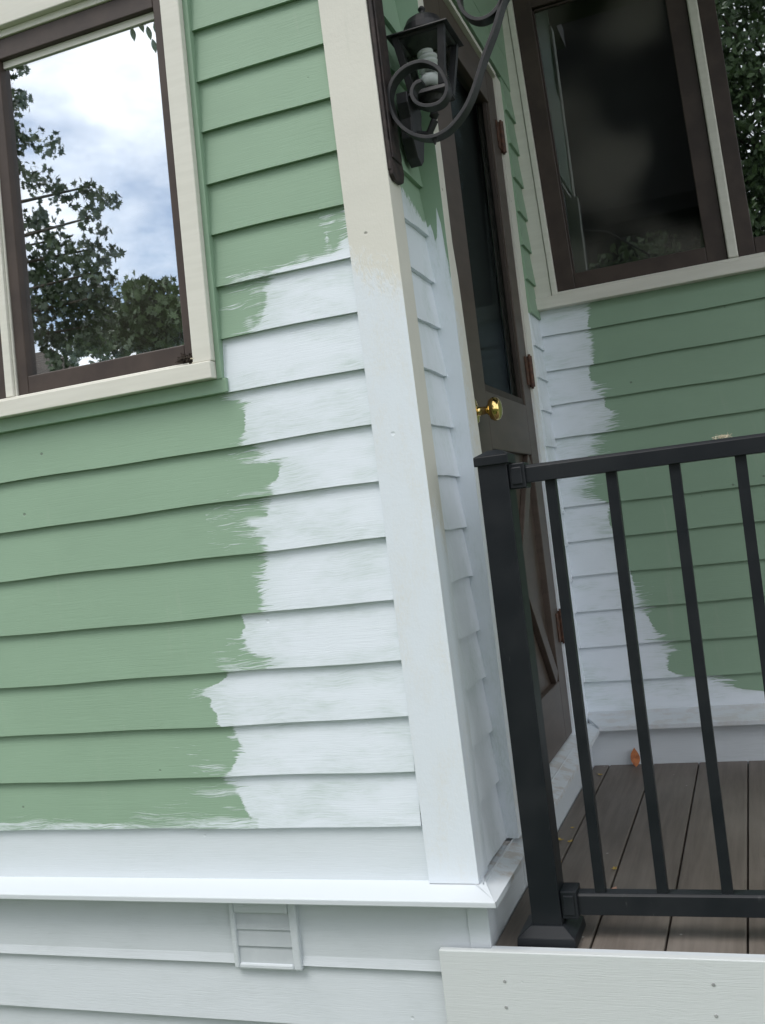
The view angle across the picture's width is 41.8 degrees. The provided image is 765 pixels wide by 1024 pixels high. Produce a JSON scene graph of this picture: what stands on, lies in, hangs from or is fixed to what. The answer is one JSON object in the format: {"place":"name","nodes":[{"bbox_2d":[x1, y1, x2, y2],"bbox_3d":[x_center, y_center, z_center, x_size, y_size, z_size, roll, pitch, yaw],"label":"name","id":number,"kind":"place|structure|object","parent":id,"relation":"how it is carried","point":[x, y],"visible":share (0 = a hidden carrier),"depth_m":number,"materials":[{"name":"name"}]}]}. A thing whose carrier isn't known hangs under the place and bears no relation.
{"place":"outdoors","nodes":[
{"label":"outdoors","id":0,"kind":"place"},
{"bbox_2d":[175,353,192,363],"bbox_3d":[-0.430,-0.339,2.216,0.061,0.036,0.035,-7,-1,20],"label":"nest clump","id":1,"kind":"object","parent":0,"point":[183,358],"visible":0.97,"depth_m":2.21,"materials":[{"name":"brown plant"}]},
{"bbox_2d":[712,432,730,438],"bbox_3d":[0.647,-0.144,1.908,0.038,0.014,0.027,-7,-1,20],"label":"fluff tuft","id":2,"kind":"object","parent":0,"point":[722,436],"visible":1,"depth_m":1.91,"materials":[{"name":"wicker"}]},
{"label":"ground","id":3,"kind":"structure","parent":0,"visible":0},
{"bbox_2d":[0,0,764,1023],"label":"house","id":4,"kind":"structure","parent":3,"relation":"on","point":[256,762],"depth_m":2.29,"materials":[{"name":"green paint"}]},
{"bbox_2d":[0,0,216,418],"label":"window","id":5,"kind":"structure","parent":4,"relation":"in","point":[104,279],"depth_m":2.31,"materials":[{"name":"beige paint"}]},
{"bbox_2d":[386,6,463,167],"bbox_3d":[0.105,-0.936,2.186,0.137,0.341,0.137,-7,-1,20],"label":"wall lantern","id":6,"kind":"object","parent":4,"relation":"attached to","point":[423,34],"depth_m":2.17,"materials":[{"name":"black metal"}]},
{"bbox_2d":[367,0,509,184],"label":"scroll bracket","id":7,"kind":"object","parent":4,"relation":"attached to","point":[387,88],"visible":1,"depth_m":2.06,"materials":[{"name":"black metal"}]},
{"bbox_2d":[423,0,571,763],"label":"door","id":8,"kind":"structure","parent":4,"relation":"in","point":[514,433],"depth_m":3.04,"materials":[{"name":"brown paint"}]},
{"bbox_2d":[502,0,764,311],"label":"window","id":9,"kind":"structure","parent":4,"relation":"in","point":[730,249],"depth_m":3.28,"materials":[{"name":"beige paint"}]},
{"bbox_2d":[439,760,764,1023],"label":"porch deck","id":10,"kind":"structure","parent":3,"relation":"on","point":[613,969],"depth_m":2.00,"materials":[{"name":"grey wood"}]},
{"bbox_2d":[473,433,764,947],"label":"porch railing","id":11,"kind":"object","parent":10,"relation":"on","point":[559,906],"visible":1,"depth_m":2.00,"materials":[{"name":"black metal"}]},
{"bbox_2d":[631,748,639,766],"bbox_3d":[0.830,0.807,3.291,0.032,0.063,0.008,1,-24,-5],"label":"fallen leaf","id":12,"kind":"object","parent":10,"relation":"on","point":[635,758],"visible":1,"depth_m":3.29,"materials":[{"name":"orange plant"}]}
]}

